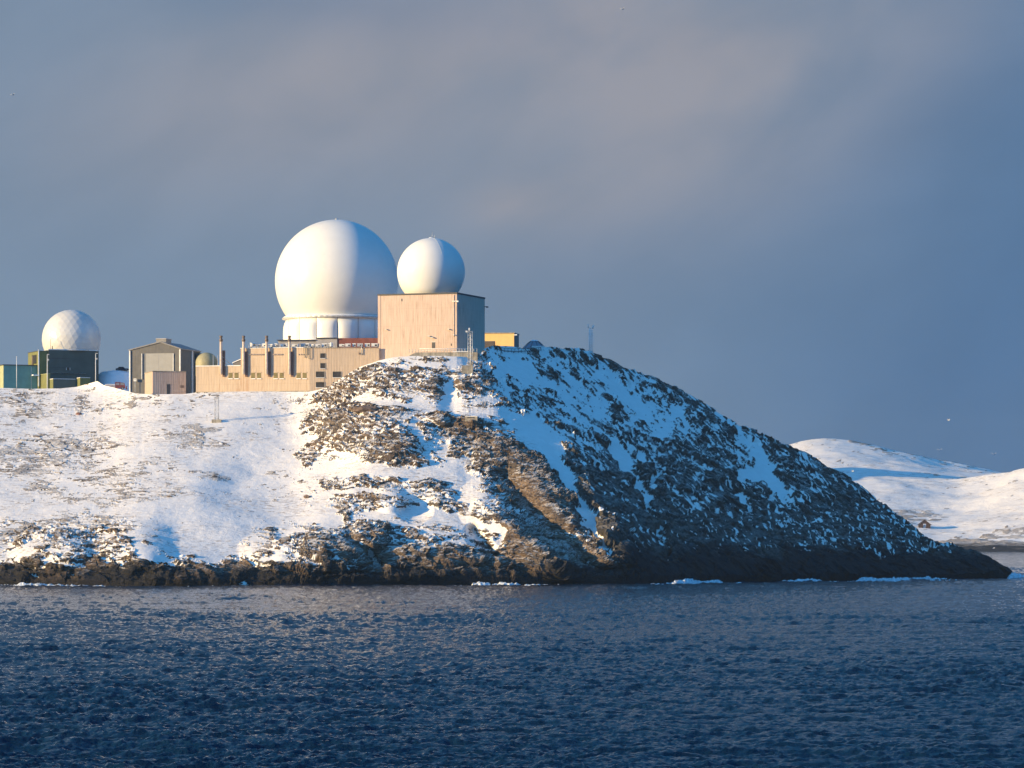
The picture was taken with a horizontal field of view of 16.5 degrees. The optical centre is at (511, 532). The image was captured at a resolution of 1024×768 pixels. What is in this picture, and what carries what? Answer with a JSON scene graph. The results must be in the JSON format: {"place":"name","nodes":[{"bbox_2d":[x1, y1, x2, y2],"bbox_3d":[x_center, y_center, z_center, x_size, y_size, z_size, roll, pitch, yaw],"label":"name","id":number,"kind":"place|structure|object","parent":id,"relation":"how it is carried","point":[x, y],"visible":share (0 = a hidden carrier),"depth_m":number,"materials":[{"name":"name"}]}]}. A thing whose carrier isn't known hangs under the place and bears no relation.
{"place":"outdoors","nodes":[
{"label":"outdoors","id":0,"kind":"place"},
{"bbox_2d":[0,345,1012,585],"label":"headland","id":1,"kind":"structure","parent":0,"point":[554,465],"depth_m":1082.68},
{"bbox_2d":[16,356,16,387],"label":"flagpole","id":2,"kind":"object","parent":1,"relation":"on","point":[16,371],"visible":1,"depth_m":1204.90,"materials":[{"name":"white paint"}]},
{"bbox_2d":[0,364,37,388],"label":"teal building","id":3,"kind":"structure","parent":1,"relation":"on","point":[27,375],"depth_m":1224.35,"materials":[{"name":"metal"}]},
{"bbox_2d":[40,373,49,388],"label":"retaining wall","id":4,"kind":"structure","parent":1,"relation":"on","point":[43,381],"depth_m":1219.57,"materials":[{"name":"yellow metal"}]},
{"bbox_2d":[47,354,48,388],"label":"lamp post","id":5,"kind":"object","parent":1,"relation":"on","point":[47,370],"visible":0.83,"depth_m":1207.90,"materials":[{"name":"grey metal"}]},
{"bbox_2d":[50,379,74,388],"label":"retaining wall","id":6,"kind":"structure","parent":1,"relation":"on","point":[61,383],"depth_m":1214.55,"materials":[{"name":"metal"}]},
{"bbox_2d":[28,349,98,388],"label":"radar building","id":7,"kind":"structure","parent":1,"relation":"on","point":[68,364],"depth_m":1228.92,"materials":[{"name":"green paint"}]},
{"bbox_2d":[42,310,100,351],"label":"radome","id":8,"kind":"object","parent":7,"relation":"on","point":[72,329],"visible":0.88,"depth_m":1230.19,"materials":[{"name":"plastic"}]},
{"bbox_2d":[77,377,89,386],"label":"retaining wall","id":9,"kind":"structure","parent":1,"relation":"on","point":[81,381],"depth_m":1213.74,"materials":[{"name":"metal"}]},
{"bbox_2d":[95,353,97,381],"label":"lamp post","id":10,"kind":"object","parent":1,"relation":"on","point":[95,365],"visible":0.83,"depth_m":1207.88,"materials":[{"name":"grey metal"}]},
{"bbox_2d":[99,370,128,390],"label":"snow bank","id":11,"kind":"structure","parent":1,"relation":"on","point":[111,377],"depth_m":1238.14,"materials":[{"name":"white snow"}]},
{"bbox_2d":[116,367,128,370],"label":"parked car","id":12,"kind":"object","parent":11,"relation":"on","point":[122,368],"visible":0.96,"depth_m":1242.10,"materials":[{"name":"black paint"}]},
{"bbox_2d":[105,382,126,389],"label":"snow plough truck","id":13,"kind":"object","parent":1,"relation":"on","point":[121,385],"visible":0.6,"depth_m":1204.12,"materials":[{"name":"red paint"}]},
{"bbox_2d":[128,338,201,393],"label":"hangar","id":14,"kind":"structure","parent":1,"relation":"on","point":[162,354],"depth_m":1198.42,"materials":[{"name":"grey metal"}]},
{"bbox_2d":[145,353,172,372],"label":"door","id":15,"kind":"structure","parent":14,"relation":"in","point":[153,361],"depth_m":1197.04,"materials":[{"name":"beige metal"}]},
{"bbox_2d":[144,371,185,393],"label":"bunker","id":16,"kind":"object","parent":1,"relation":"on","point":[165,382],"visible":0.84,"depth_m":1174.78,"materials":[{"name":"metal"}]},
{"bbox_2d":[167,384,169,393],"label":"door","id":17,"kind":"structure","parent":16,"relation":"in","point":[168,385],"depth_m":1174.46,"materials":[{"name":"metal"}]},
{"bbox_2d":[196,352,217,365],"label":"olive dome","id":18,"kind":"structure","parent":1,"relation":"on","point":[206,359],"depth_m":1187.02,"materials":[{"name":"paint"}]},
{"bbox_2d":[212,397,221,422],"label":"lattice mast","id":19,"kind":"object","parent":1,"relation":"on","point":[218,420],"visible":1,"depth_m":1121.18,"materials":[{"name":"metal"}]},
{"bbox_2d":[195,347,310,392],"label":"long building","id":20,"kind":"structure","parent":1,"relation":"on","point":[210,378],"depth_m":1162.03,"materials":[{"name":"metal"}]},
{"bbox_2d":[219,336,230,376],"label":"flue","id":21,"kind":"object","parent":20,"relation":"attached to","point":[222,362],"visible":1,"depth_m":1164.53,"materials":[{"name":"metal"}]},
{"bbox_2d":[228,372,232,378],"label":"window","id":22,"kind":"structure","parent":20,"relation":"in","point":[230,374],"depth_m":1164.47,"materials":[{"name":"yellow glass"}]},
{"bbox_2d":[232,359,240,364],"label":"roof hut","id":23,"kind":"object","parent":20,"relation":"on","point":[237,362],"visible":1,"depth_m":1170.27,"materials":[{"name":"beige metal"}]},
{"bbox_2d":[234,372,238,378],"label":"window","id":24,"kind":"structure","parent":20,"relation":"in","point":[235,373],"depth_m":1164.18,"materials":[{"name":"yellow glass"}]},
{"bbox_2d":[242,336,247,376],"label":"flue","id":25,"kind":"object","parent":20,"relation":"attached to","point":[244,362],"visible":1,"depth_m":1162.20,"materials":[{"name":"metal"}]},
{"bbox_2d":[250,343,257,347],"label":"ventilation unit","id":26,"kind":"object","parent":20,"relation":"on","point":[253,345],"visible":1,"depth_m":1164.12,"materials":[{"name":"white paint"}]},
{"bbox_2d":[265,336,270,376],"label":"flue","id":27,"kind":"object","parent":20,"relation":"attached to","point":[267,362],"visible":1,"depth_m":1160.30,"materials":[{"name":"metal"}]},
{"bbox_2d":[273,372,277,378],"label":"window","id":28,"kind":"structure","parent":20,"relation":"in","point":[275,373],"depth_m":1160.78,"materials":[{"name":"yellow glass"}]},
{"bbox_2d":[248,344,309,347],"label":"roof rail","id":29,"kind":"object","parent":20,"relation":"on","point":[261,346],"visible":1,"depth_m":1161.32,"materials":[{"name":"metal"}]},
{"bbox_2d":[279,372,283,378],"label":"window","id":30,"kind":"structure","parent":20,"relation":"in","point":[281,373],"depth_m":1160.21,"materials":[{"name":"yellow glass"}]},
{"bbox_2d":[288,336,293,376],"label":"flue","id":31,"kind":"object","parent":20,"relation":"attached to","point":[290,362],"visible":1,"depth_m":1158.42,"materials":[{"name":"metal"}]},
{"bbox_2d":[296,372,300,378],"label":"window","id":32,"kind":"structure","parent":20,"relation":"in","point":[298,373],"depth_m":1158.79,"materials":[{"name":"yellow glass"}]},
{"bbox_2d":[302,372,306,378],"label":"window","id":33,"kind":"structure","parent":20,"relation":"in","point":[304,373],"depth_m":1158.23,"materials":[{"name":"yellow glass"}]},
{"bbox_2d":[277,338,377,347],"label":"radome plinth building","id":34,"kind":"structure","parent":1,"relation":"on","point":[336,342],"depth_m":1206.71,"materials":[{"name":"metal"}]},
{"bbox_2d":[275,218,397,339],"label":"radome","id":35,"kind":"object","parent":34,"relation":"on","point":[334,278],"visible":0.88,"depth_m":1215.45,"materials":[{"name":"white paint"}]},
{"bbox_2d":[310,344,378,390],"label":"stair wing","id":36,"kind":"structure","parent":1,"relation":"on","point":[329,366],"depth_m":1157.86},
{"bbox_2d":[316,371,324,377],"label":"window","id":37,"kind":"structure","parent":36,"relation":"in","point":[319,374],"depth_m":1157.95,"materials":[{"name":"grey glass"}]},
{"bbox_2d":[316,382,324,387],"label":"window","id":38,"kind":"structure","parent":36,"relation":"in","point":[318,384],"depth_m":1157.95,"materials":[{"name":"grey glass"}]},
{"bbox_2d":[320,353,324,358],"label":"window","id":39,"kind":"structure","parent":36,"relation":"in","point":[322,355],"depth_m":1157.95,"materials":[{"name":"grey glass"}]},
{"bbox_2d":[320,363,324,368],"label":"window","id":40,"kind":"structure","parent":36,"relation":"in","point":[322,365],"depth_m":1157.95,"materials":[{"name":"grey glass"}]},
{"bbox_2d":[333,371,340,377],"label":"window","id":41,"kind":"structure","parent":36,"relation":"in","point":[336,374],"depth_m":1157.95,"materials":[{"name":"grey glass"}]},
{"bbox_2d":[352,405,378,412],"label":"boulder","id":42,"kind":"object","parent":1,"relation":"on","point":[363,408],"visible":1,"depth_m":1100.10,"materials":[{"name":"brown stone"}]},
{"bbox_2d":[377,292,487,359],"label":"tower building","id":43,"kind":"structure","parent":1,"relation":"on","point":[410,321],"depth_m":1155.64,"materials":[{"name":"metal"}]},
{"bbox_2d":[397,232,464,293],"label":"radome","id":44,"kind":"object","parent":43,"relation":"on","point":[431,265],"visible":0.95,"depth_m":1154.55,"materials":[{"name":"plastic"}]},
{"bbox_2d":[409,352,478,360],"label":"terrace","id":45,"kind":"structure","parent":1,"relation":"on","point":[466,354],"depth_m":1141.64,"materials":[{"name":"concrete"}]},
{"bbox_2d":[409,348,476,352],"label":"railing","id":46,"kind":"object","parent":45,"relation":"on","point":[441,348],"visible":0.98,"depth_m":1141.93,"materials":[{"name":"metal"}]},
{"bbox_2d":[462,328,472,373],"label":"lattice mast","id":47,"kind":"object","parent":1,"relation":"on","point":[467,369],"visible":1,"depth_m":1129.79,"materials":[{"name":"metal"}]},
{"bbox_2d":[465,416,478,421],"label":"concrete block","id":48,"kind":"structure","parent":1,"relation":"on","point":[467,418],"depth_m":1092.50,"materials":[{"name":"concrete"}]},
{"bbox_2d":[485,341,494,347],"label":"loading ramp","id":49,"kind":"structure","parent":1,"relation":"on","point":[489,343],"depth_m":1277.45,"materials":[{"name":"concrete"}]},
{"bbox_2d":[485,332,518,346],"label":"yellow building","id":50,"kind":"structure","parent":1,"relation":"on","point":[507,339],"depth_m":1285.78,"materials":[{"name":"paint"}]},
{"bbox_2d":[495,346,540,352],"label":"railing","id":51,"kind":"object","parent":1,"relation":"on","point":[515,351],"visible":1,"depth_m":1161.73,"materials":[{"name":"metal"}]},
{"bbox_2d":[523,340,544,347],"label":"dome tent","id":52,"kind":"object","parent":1,"relation":"on","point":[534,343],"visible":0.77,"depth_m":1193.94,"materials":[{"name":"blue fabric"}]},
{"bbox_2d":[589,325,593,354],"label":"antenna mast","id":53,"kind":"object","parent":1,"relation":"on","point":[589,340],"visible":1,"depth_m":1193.88,"materials":[{"name":"metal"}]},
{"bbox_2d":[0,551,1023,767],"bbox_3d":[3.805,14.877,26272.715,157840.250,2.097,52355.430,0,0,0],"label":"sea","id":54,"kind":"structure","parent":0,"point":[918,673],"depth_m":365.15,"materials":[{"name":"liquid"}]},
{"bbox_2d":[7,572,1023,585],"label":"surf","id":55,"kind":"structure","parent":54,"relation":"on","point":[894,579],"depth_m":1036.90,"materials":[{"name":"liquid"}]},
{"bbox_2d":[0,0,1023,472],"label":"sky","id":56,"kind":"structure","parent":0,"point":[803,220],"materials":[{"name":"blue"}]},
{"bbox_2d":[790,438,1023,551],"bbox_3d":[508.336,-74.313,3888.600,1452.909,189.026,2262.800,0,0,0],"label":"shore","id":57,"kind":"structure","parent":0,"point":[968,507],"depth_m":3250.07,"materials":[{"name":"white snow"}]},
{"bbox_2d":[917,520,930,528],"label":"hut","id":58,"kind":"object","parent":57,"relation":"on","point":[927,525],"visible":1,"depth_m":2943.16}
]}

